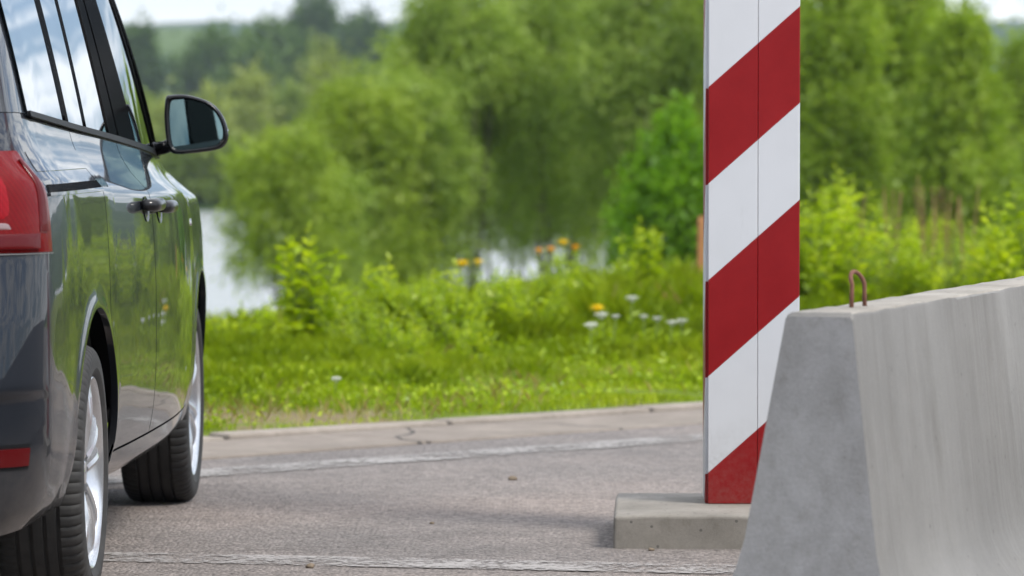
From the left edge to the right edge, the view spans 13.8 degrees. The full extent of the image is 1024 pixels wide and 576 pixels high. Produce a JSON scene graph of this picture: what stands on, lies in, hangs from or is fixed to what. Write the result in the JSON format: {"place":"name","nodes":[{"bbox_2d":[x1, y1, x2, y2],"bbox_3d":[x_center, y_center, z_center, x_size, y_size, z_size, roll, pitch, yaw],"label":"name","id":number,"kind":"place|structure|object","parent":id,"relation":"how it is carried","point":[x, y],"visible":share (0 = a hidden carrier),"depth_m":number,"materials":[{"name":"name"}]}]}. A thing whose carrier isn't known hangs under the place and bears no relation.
{"place":"outdoors","nodes":[
{"label":"outdoors","id":0,"kind":"place"},
{"bbox_2d":[101,424,740,575],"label":"road","id":1,"kind":"structure","parent":0,"point":[557,505],"depth_m":13.32,"materials":[{"name":"grey asphalt"}]},
{"bbox_2d":[0,0,228,575],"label":"parked car","id":2,"kind":"object","parent":1,"relation":"on","point":[102,301],"visible":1,"depth_m":11.01,"materials":[{"name":"paint"}]},
{"bbox_2d":[305,563,314,567],"bbox_3d":[-0.555,0.765,11.635,0.024,0.018,0.029,1,2,25],"label":"pebble","id":3,"kind":"object","parent":1,"relation":"on","point":[310,565],"visible":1,"depth_m":11.63,"materials":[{"name":"stone"}]},
{"bbox_2d":[108,434,702,482],"bbox_3d":[0.738,0.584,16.533,20.125,0.001,0.260,-2,3,-43],"label":"road marking","id":4,"kind":"object","parent":1,"relation":"on","point":[397,458],"visible":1,"depth_m":15.52,"materials":[{"name":"white paint"}]},
{"bbox_2d":[103,552,735,572],"bbox_3d":[-0.023,0.763,11.691,3.509,0.001,0.250,0,2,11],"label":"road marking","id":5,"kind":"object","parent":1,"relation":"on","point":[469,562],"visible":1,"depth_m":11.74,"materials":[{"name":"white paint"}]},
{"bbox_2d":[202,409,702,459],"bbox_3d":[11.741,0.178,28.739,0.605,0.112,84.277,2,3,45],"label":"gutter","id":6,"kind":"object","parent":1,"relation":"on","point":[263,446],"visible":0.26,"depth_m":16.64,"materials":[{"name":"concrete"}]},
{"bbox_2d":[613,493,750,548],"bbox_3d":[0.735,0.697,12.554,0.860,0.118,0.800,0,2,2],"label":"concrete slab","id":7,"kind":"object","parent":1,"relation":"on","point":[669,520],"depth_m":12.17,"materials":[{"name":"grey concrete"}]},
{"bbox_2d":[703,0,799,503],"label":"striped post","id":8,"kind":"object","parent":7,"relation":"on","point":[751,173],"visible":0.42,"depth_m":12.48,"materials":[{"name":"red paint"}]},
{"bbox_2d":[732,270,1023,575],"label":"concrete barrier","id":9,"kind":"object","parent":1,"relation":"on","point":[893,442],"visible":1,"depth_m":9.34,"materials":[{"name":"concrete"}]},
{"bbox_2d":[200,211,690,317],"bbox_3d":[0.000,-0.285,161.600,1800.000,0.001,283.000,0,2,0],"label":"river","id":10,"kind":"structure","parent":0,"point":[223,297],"depth_m":172.01,"materials":[{"name":"grey liquid"}]},
{"bbox_2d":[107,20,1023,435],"bbox_3d":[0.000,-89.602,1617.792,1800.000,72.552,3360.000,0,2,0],"label":"ground","id":11,"kind":"structure","parent":0,"point":[167,40],"depth_m":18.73,"materials":[{"name":"green plant"}]},
{"bbox_2d":[124,7,168,100],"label":"dark tree","id":12,"kind":"object","parent":11,"relation":"on","point":[149,64],"visible":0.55,"depth_m":636.86,"materials":[{"name":"green plant"}]},
{"bbox_2d":[143,82,159,116],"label":"tree","id":13,"kind":"object","parent":11,"relation":"on","point":[151,97],"visible":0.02,"depth_m":317.43,"materials":[{"name":"green plant"}]},
{"bbox_2d":[152,121,169,164],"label":"tree","id":14,"kind":"object","parent":11,"relation":"on","point":[158,127],"visible":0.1,"depth_m":305.40,"materials":[{"name":"green plant"}]},
{"bbox_2d":[147,77,193,192],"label":"tree","id":15,"kind":"object","parent":11,"relation":"on","point":[158,116],"visible":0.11,"depth_m":307.18,"materials":[{"name":"green plant"}]},
{"bbox_2d":[156,93,218,202],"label":"tree","id":16,"kind":"object","parent":11,"relation":"on","point":[185,171],"visible":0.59,"depth_m":303.30,"materials":[{"name":"green plant"}]},
{"bbox_2d":[155,3,257,99],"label":"dark tree","id":17,"kind":"object","parent":11,"relation":"on","point":[198,63],"visible":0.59,"depth_m":636.14,"materials":[{"name":"green plant"}]},
{"bbox_2d":[195,133,247,204],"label":"tree","id":18,"kind":"object","parent":11,"relation":"on","point":[219,178],"visible":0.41,"depth_m":303.01,"materials":[{"name":"green plant"}]},
{"bbox_2d":[192,77,255,150],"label":"tree","id":19,"kind":"object","parent":11,"relation":"on","point":[224,108],"visible":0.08,"depth_m":309.30,"materials":[{"name":"green plant"}]},
{"bbox_2d":[206,300,274,340],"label":"leafy weed","id":20,"kind":"object","parent":11,"relation":"on","point":[253,329],"visible":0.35,"depth_m":22.80,"materials":[{"name":"green plant"}]},
{"bbox_2d":[206,34,295,106],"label":"dark tree","id":21,"kind":"object","parent":11,"relation":"on","point":[267,62],"visible":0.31,"depth_m":597.73,"materials":[{"name":"green plant"}]},
{"bbox_2d":[217,53,289,196],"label":"tree","id":22,"kind":"object","parent":11,"relation":"on","point":[251,99],"visible":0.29,"depth_m":313.89,"materials":[{"name":"green plant"}]},
{"bbox_2d":[246,297,278,333],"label":"leafy weed","id":23,"kind":"object","parent":11,"relation":"on","point":[266,320],"visible":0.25,"depth_m":23.58,"materials":[{"name":"green plant"}]},
{"bbox_2d":[229,4,308,56],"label":"dark tree","id":24,"kind":"object","parent":11,"relation":"on","point":[272,32],"visible":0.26,"depth_m":657.35,"materials":[{"name":"green plant"}]},
{"bbox_2d":[267,318,291,336],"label":"leafy weed","id":25,"kind":"object","parent":11,"relation":"on","point":[288,328],"visible":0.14,"depth_m":23.00,"materials":[{"name":"green plant"}]},
{"bbox_2d":[203,110,368,312],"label":"willow tree","id":26,"kind":"object","parent":11,"relation":"on","point":[267,176],"visible":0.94,"depth_m":73.55,"materials":[{"name":"green plant"}]},
{"bbox_2d":[262,66,323,190],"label":"tree","id":27,"kind":"object","parent":11,"relation":"on","point":[284,99],"visible":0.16,"depth_m":320.69,"materials":[{"name":"green plant"}]},
{"bbox_2d":[271,28,320,100],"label":"dark tree","id":28,"kind":"object","parent":11,"relation":"on","point":[293,52],"visible":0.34,"depth_m":602.31,"materials":[{"name":"green plant"}]},
{"bbox_2d":[267,220,353,341],"bbox_3d":[-1.056,0.043,22.432,0.485,0.810,0.366,-1,2,-26],"label":"leafy weed","id":29,"kind":"object","parent":11,"relation":"on","point":[300,319],"visible":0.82,"depth_m":22.37,"materials":[{"name":"green plant"}]},
{"bbox_2d":[283,0,344,56],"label":"dark tree","id":30,"kind":"object","parent":11,"relation":"on","point":[319,16],"visible":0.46,"depth_m":696.51,"materials":[{"name":"green plant"}]},
{"bbox_2d":[292,27,355,128],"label":"tree","id":31,"kind":"object","parent":11,"relation":"on","point":[315,61],"visible":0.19,"depth_m":329.04,"materials":[{"name":"green plant"}]},
{"bbox_2d":[268,156,391,310],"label":"willow tree","id":32,"kind":"object","parent":11,"relation":"on","point":[359,188],"visible":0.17,"depth_m":75.75,"materials":[{"name":"green plant"}]},
{"bbox_2d":[321,377,346,393],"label":"white flower","id":33,"kind":"object","parent":11,"relation":"on","point":[333,386],"visible":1,"depth_m":18.33,"materials":[{"name":"white plant"}]},
{"bbox_2d":[303,278,369,338],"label":"leafy weed","id":34,"kind":"object","parent":11,"relation":"on","point":[345,296],"visible":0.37,"depth_m":22.57,"materials":[{"name":"green plant"}]},
{"bbox_2d":[316,281,362,321],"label":"leafy weed","id":35,"kind":"object","parent":11,"relation":"on","point":[347,290],"visible":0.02,"depth_m":23.49,"materials":[{"name":"green plant"}]},
{"bbox_2d":[324,56,381,112],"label":"tree","id":36,"kind":"object","parent":11,"relation":"on","point":[357,69],"visible":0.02,"depth_m":311.35,"materials":[{"name":"green plant"}]},
{"bbox_2d":[322,0,403,86],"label":"dark tree","id":37,"kind":"object","parent":11,"relation":"on","point":[360,28],"visible":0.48,"depth_m":686.55,"materials":[{"name":"green plant"}]},
{"bbox_2d":[316,287,415,340],"bbox_3d":[-0.754,0.205,22.211,0.515,0.420,0.503,-2,3,-42],"label":"leafy weed","id":38,"kind":"object","parent":11,"relation":"on","point":[359,310],"visible":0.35,"depth_m":22.16,"materials":[{"name":"green plant"}]},
{"bbox_2d":[278,49,464,294],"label":"willow tree","id":39,"kind":"object","parent":11,"relation":"on","point":[383,133],"visible":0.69,"depth_m":78.34,"materials":[{"name":"green plant"}]},
{"bbox_2d":[338,305,414,350],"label":"leafy weed","id":40,"kind":"object","parent":11,"relation":"on","point":[374,334],"visible":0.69,"depth_m":21.39,"materials":[{"name":"green plant"}]},
{"bbox_2d":[356,252,400,325],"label":"leafy weed","id":41,"kind":"object","parent":11,"relation":"on","point":[378,280],"visible":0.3,"depth_m":22.86,"materials":[{"name":"green plant"}]},
{"bbox_2d":[381,278,415,305],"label":"leafy weed","id":42,"kind":"object","parent":11,"relation":"on","point":[399,285],"visible":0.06,"depth_m":26.03,"materials":[{"name":"green plant"}]},
{"bbox_2d":[386,319,433,357],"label":"leafy weed","id":43,"kind":"object","parent":11,"relation":"on","point":[412,344],"visible":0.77,"depth_m":21.01,"materials":[{"name":"green plant"}]},
{"bbox_2d":[373,278,447,320],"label":"leafy weed","id":44,"kind":"object","parent":11,"relation":"on","point":[408,294],"visible":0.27,"depth_m":22.59,"materials":[{"name":"green plant"}]},
{"bbox_2d":[393,272,439,305],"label":"leafy weed","id":45,"kind":"object","parent":11,"relation":"on","point":[426,292],"visible":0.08,"depth_m":24.21,"materials":[{"name":"green plant"}]},
{"bbox_2d":[351,55,495,291],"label":"willow tree","id":46,"kind":"object","parent":11,"relation":"on","point":[443,170],"visible":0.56,"depth_m":79.46,"materials":[{"name":"green plant"}]},
{"bbox_2d":[410,274,445,294],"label":"leafy weed","id":47,"kind":"object","parent":11,"relation":"on","point":[419,284],"visible":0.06,"depth_m":26.99,"materials":[{"name":"green plant"}]},
{"bbox_2d":[400,281,491,349],"bbox_3d":[-0.335,0.172,21.910,0.503,0.420,0.515,-1,2,-13],"label":"leafy weed","id":48,"kind":"object","parent":11,"relation":"on","point":[442,323],"visible":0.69,"depth_m":21.87,"materials":[{"name":"green plant"}]},
{"bbox_2d":[427,258,466,310],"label":"leafy weed","id":49,"kind":"object","parent":11,"relation":"on","point":[446,287],"visible":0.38,"depth_m":23.38,"materials":[{"name":"green plant"}]},
{"bbox_2d":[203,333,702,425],"bbox_3d":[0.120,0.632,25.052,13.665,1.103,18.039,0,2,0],"label":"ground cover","id":50,"kind":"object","parent":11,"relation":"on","point":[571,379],"visible":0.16,"depth_m":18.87,"materials":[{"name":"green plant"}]},
{"bbox_2d":[203,401,702,440],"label":"kerb","id":51,"kind":"structure","parent":11,"relation":"on","point":[229,435],"depth_m":17.22,"materials":[{"name":"concrete"}]},
{"bbox_2d":[455,260,468,299],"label":"yellow flower","id":52,"kind":"object","parent":11,"relation":"on","point":[461,264],"visible":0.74,"depth_m":26.00,"materials":[{"name":"yellow plant"}]},
{"bbox_2d":[443,284,487,303],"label":"leafy weed","id":53,"kind":"object","parent":11,"relation":"on","point":[467,293],"visible":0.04,"depth_m":26.50,"materials":[{"name":"green plant"}]},
{"bbox_2d":[354,0,585,291],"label":"willow tree","id":54,"kind":"object","parent":11,"relation":"on","point":[481,38],"visible":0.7,"depth_m":81.50,"materials":[{"name":"green plant"}]},
{"bbox_2d":[447,315,499,359],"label":"leafy weed","id":55,"kind":"object","parent":11,"relation":"on","point":[478,342],"visible":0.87,"depth_m":21.21,"materials":[{"name":"green plant"}]},
{"bbox_2d":[434,279,514,312],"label":"leafy weed","id":56,"kind":"object","parent":11,"relation":"on","point":[476,297],"visible":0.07,"depth_m":23.68,"materials":[{"name":"green plant"}]},
{"bbox_2d":[473,259,482,295],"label":"yellow flower","id":57,"kind":"object","parent":11,"relation":"on","point":[477,262],"visible":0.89,"depth_m":26.30,"materials":[{"name":"yellow plant"}]},
{"bbox_2d":[452,266,539,326],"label":"leafy weed","id":58,"kind":"object","parent":11,"relation":"on","point":[505,305],"visible":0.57,"depth_m":22.40,"materials":[{"name":"green plant"}]},
{"bbox_2d":[475,269,531,300],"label":"leafy weed","id":59,"kind":"object","parent":11,"relation":"on","point":[518,285],"visible":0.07,"depth_m":27.02,"materials":[{"name":"green plant"}]},
{"bbox_2d":[453,81,567,282],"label":"willow tree","id":60,"kind":"object","parent":11,"relation":"on","point":[490,251],"visible":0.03,"depth_m":92.91,"materials":[{"name":"green plant"}]},
{"bbox_2d":[475,275,571,323],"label":"leafy weed","id":61,"kind":"object","parent":11,"relation":"on","point":[547,305],"visible":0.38,"depth_m":22.56,"materials":[{"name":"green plant"}]},
{"bbox_2d":[503,267,571,300],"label":"leafy weed","id":62,"kind":"object","parent":11,"relation":"on","point":[542,286],"visible":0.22,"depth_m":27.56,"materials":[{"name":"green plant"}]},
{"bbox_2d":[533,248,544,291],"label":"yellow flower","id":63,"kind":"object","parent":11,"relation":"on","point":[539,252],"visible":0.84,"depth_m":27.81,"materials":[{"name":"orange plant"}]},
{"bbox_2d":[545,247,559,292],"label":"flower","id":64,"kind":"object","parent":11,"relation":"on","point":[550,249],"visible":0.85,"depth_m":27.61,"materials":[{"name":"orange plant"}]},
{"bbox_2d":[458,0,652,277],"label":"willow tree","id":65,"kind":"object","parent":11,"relation":"on","point":[551,19],"visible":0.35,"depth_m":82.91,"materials":[{"name":"green plant"}]},
{"bbox_2d":[527,247,595,289],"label":"leafy weed","id":66,"kind":"object","parent":11,"relation":"on","point":[557,262],"visible":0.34,"depth_m":27.99,"materials":[{"name":"green plant"}]},
{"bbox_2d":[558,240,570,291],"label":"yellow flower","id":67,"kind":"object","parent":11,"relation":"on","point":[563,243],"visible":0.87,"depth_m":27.51,"materials":[{"name":"yellow plant"}]},
{"bbox_2d":[570,245,578,286],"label":"yellow flower","id":68,"kind":"object","parent":11,"relation":"on","point":[575,247],"visible":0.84,"depth_m":27.70,"materials":[{"name":"orange plant"}]},
{"bbox_2d":[551,265,608,296],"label":"leafy weed","id":69,"kind":"object","parent":11,"relation":"on","point":[563,282],"visible":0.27,"depth_m":27.02,"materials":[{"name":"green plant"}]},
{"bbox_2d":[578,323,600,362],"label":"white flower","id":70,"kind":"object","parent":11,"relation":"on","point":[591,327],"visible":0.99,"depth_m":20.92,"materials":[{"name":"white plant"}]},
{"bbox_2d":[519,97,664,273],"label":"willow tree","id":71,"kind":"object","parent":11,"relation":"on","point":[555,238],"visible":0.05,"depth_m":91.74,"materials":[{"name":"green plant"}]},
{"bbox_2d":[585,305,605,341],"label":"yellow flower","id":72,"kind":"object","parent":11,"relation":"on","point":[597,308],"visible":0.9,"depth_m":21.42,"materials":[{"name":"yellow plant"}]},
{"bbox_2d":[595,312,612,349],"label":"white flower","id":73,"kind":"object","parent":11,"relation":"on","point":[600,316],"visible":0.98,"depth_m":21.32,"materials":[{"name":"white plant"}]},
{"bbox_2d":[600,315,624,347],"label":"white flower","id":74,"kind":"object","parent":11,"relation":"on","point":[618,331],"visible":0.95,"depth_m":21.21,"materials":[{"name":"white plant"}]},
{"bbox_2d":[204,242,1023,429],"bbox_3d":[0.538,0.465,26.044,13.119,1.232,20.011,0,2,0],"label":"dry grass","id":75,"kind":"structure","parent":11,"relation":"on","point":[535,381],"depth_m":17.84,"materials":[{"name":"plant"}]},
{"bbox_2d":[545,0,703,271],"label":"willow tree","id":76,"kind":"object","parent":11,"relation":"on","point":[621,41],"visible":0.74,"depth_m":79.22,"materials":[{"name":"green plant"}]},
{"bbox_2d":[619,296,639,329],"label":"white flower","id":77,"kind":"object","parent":11,"relation":"on","point":[632,299],"visible":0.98,"depth_m":22.61,"materials":[{"name":"white plant"}]},
{"bbox_2d":[611,216,668,286],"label":"leafy weed","id":78,"kind":"object","parent":11,"relation":"on","point":[650,257],"visible":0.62,"depth_m":28.49,"materials":[{"name":"green plant"}]},
{"bbox_2d":[634,315,653,341],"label":"white flower","id":79,"kind":"object","parent":11,"relation":"on","point":[644,317],"visible":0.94,"depth_m":21.43,"materials":[{"name":"white plant"}]},
{"bbox_2d":[598,89,702,268],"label":"bright shrub","id":80,"kind":"object","parent":11,"relation":"on","point":[667,165],"visible":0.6,"depth_m":46.62,"materials":[{"name":"green plant"}]},
{"bbox_2d":[643,317,664,342],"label":"white flower","id":81,"kind":"object","parent":11,"relation":"on","point":[657,319],"visible":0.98,"depth_m":21.32,"materials":[{"name":"white plant"}]},
{"bbox_2d":[657,321,680,349],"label":"white flower","id":82,"kind":"object","parent":11,"relation":"on","point":[671,323],"visible":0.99,"depth_m":21.22,"materials":[{"name":"white plant"}]},
{"bbox_2d":[662,253,702,277],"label":"leafy weed","id":83,"kind":"object","parent":11,"relation":"on","point":[666,267],"visible":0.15,"depth_m":30.98,"materials":[{"name":"green plant"}]},
{"bbox_2d":[676,319,690,339],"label":"white flower","id":84,"kind":"object","parent":11,"relation":"on","point":[681,321],"visible":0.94,"depth_m":21.52,"materials":[{"name":"white plant"}]},
{"bbox_2d":[697,216,702,275],"bbox_3d":[1.381,-0.191,31.014,0.056,0.668,0.052,0,2,8],"label":"wooden stake","id":85,"kind":"object","parent":11,"relation":"on","point":[700,243],"visible":0.57,"depth_m":30.99,"materials":[{"name":"orange wood"}]},
{"bbox_2d":[687,7,805,144],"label":"poplar tree","id":86,"kind":"object","parent":11,"relation":"on","point":[699,113],"depth_m":77.84,"materials":[{"name":"green plant"}]},
{"bbox_2d":[800,0,820,249],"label":"poplar tree","id":87,"kind":"object","parent":11,"relation":"on","point":[802,2],"depth_m":95.46,"materials":[{"name":"green plant"}]},
{"bbox_2d":[800,163,899,268],"bbox_3d":[2.297,-0.366,29.008,0.744,0.979,0.831,0,2,3],"label":"verge bush","id":88,"kind":"object","parent":11,"relation":"on","point":[839,190],"visible":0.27,"depth_m":29.01,"materials":[{"name":"green plant"}]},
{"bbox_2d":[799,178,901,306],"bbox_3d":[1.807,-0.196,25.008,0.991,0.908,1.011,0,2,0],"label":"verge bush","id":89,"kind":"object","parent":11,"relation":"on","point":[829,274],"visible":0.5,"depth_m":24.86,"materials":[{"name":"green plant"}]},
{"bbox_2d":[839,196,865,249],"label":"dry stalk","id":90,"kind":"object","parent":11,"relation":"on","point":[857,218],"visible":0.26,"depth_m":28.00,"materials":[{"name":"brown"}]},
{"bbox_2d":[800,0,912,253],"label":"poplar tree","id":91,"kind":"object","parent":11,"relation":"on","point":[843,105],"visible":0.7,"depth_m":71.35,"materials":[{"name":"green plant"}]},
{"bbox_2d":[805,216,929,290],"bbox_3d":[2.204,-0.154,26.514,0.841,0.622,0.780,1,2,16],"label":"verge bush","id":92,"kind":"object","parent":11,"relation":"on","point":[876,278],"visible":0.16,"depth_m":26.51,"materials":[{"name":"green plant"}]},
{"bbox_2d":[882,187,901,268],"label":"dry stalk","id":93,"kind":"object","parent":11,"relation":"on","point":[898,213],"visible":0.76,"depth_m":27.53,"materials":[{"name":"brown"}]},
{"bbox_2d":[871,222,956,296],"bbox_3d":[2.419,-0.091,25.527,0.522,0.615,0.468,1,2,31],"label":"verge bush","id":94,"kind":"object","parent":11,"relation":"on","point":[914,283],"visible":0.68,"depth_m":25.46,"materials":[{"name":"green plant"}]},
{"bbox_2d":[854,0,985,248],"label":"poplar tree","id":95,"kind":"object","parent":11,"relation":"on","point":[904,19],"visible":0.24,"depth_m":75.34,"materials":[{"name":"green plant"}]},
{"bbox_2d":[881,0,969,203],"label":"poplar tree","id":96,"kind":"object","parent":11,"relation":"on","point":[937,2],"visible":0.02,"depth_m":97.60,"materials":[{"name":"green plant"}]},
{"bbox_2d":[913,175,939,271],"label":"dry stalk","id":97,"kind":"object","parent":11,"relation":"on","point":[924,220],"visible":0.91,"depth_m":27.03,"materials":[{"name":"brown"}]},
{"bbox_2d":[888,208,979,273],"bbox_3d":[2.920,-0.232,29.515,0.716,0.656,0.730,1,2,19],"label":"verge bush","id":98,"kind":"object","parent":11,"relation":"on","point":[915,229],"visible":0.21,"depth_m":29.45,"materials":[{"name":"green plant"}]},
{"bbox_2d":[930,187,957,276],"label":"dry stalk","id":99,"kind":"object","parent":11,"relation":"on","point":[948,235],"visible":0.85,"depth_m":28.00,"materials":[{"name":"brown"}]},
{"bbox_2d":[908,232,987,289],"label":"verge bush","id":100,"kind":"object","parent":11,"relation":"on","point":[955,264],"visible":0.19,"depth_m":25.99,"materials":[{"name":"green plant"}]},
{"bbox_2d":[877,0,1023,245],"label":"poplar tree","id":101,"kind":"object","parent":11,"relation":"on","point":[957,107],"visible":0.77,"depth_m":69.51,"materials":[{"name":"green plant"}]},
{"bbox_2d":[956,184,979,272],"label":"dry stalk","id":102,"kind":"object","parent":11,"relation":"on","point":[960,224],"visible":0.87,"depth_m":27.57,"materials":[{"name":"brown"}]},
{"bbox_2d":[941,223,1023,285],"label":"verge bush","id":103,"kind":"object","parent":11,"relation":"on","point":[969,278],"visible":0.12,"depth_m":24.45,"materials":[{"name":"green plant"}]},
{"bbox_2d":[945,224,1021,270],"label":"verge bush","id":104,"kind":"object","parent":11,"relation":"on","point":[979,241],"visible":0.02,"depth_m":30.01,"materials":[{"name":"green plant"}]},
{"bbox_2d":[966,179,1023,281],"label":"verge bush","id":105,"kind":"object","parent":11,"relation":"on","point":[1006,265],"visible":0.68,"depth_m":23.50,"materials":[{"name":"green plant"}]},
{"bbox_2d":[980,14,1023,236],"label":"poplar tree","id":106,"kind":"object","parent":11,"relation":"on","point":[1015,52],"visible":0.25,"depth_m":91.57,"materials":[{"name":"green plant"}]},
{"bbox_2d":[115,0,1023,24],"label":"sky","id":107,"kind":"structure","parent":0,"point":[160,11],"materials":[{"name":"white"}]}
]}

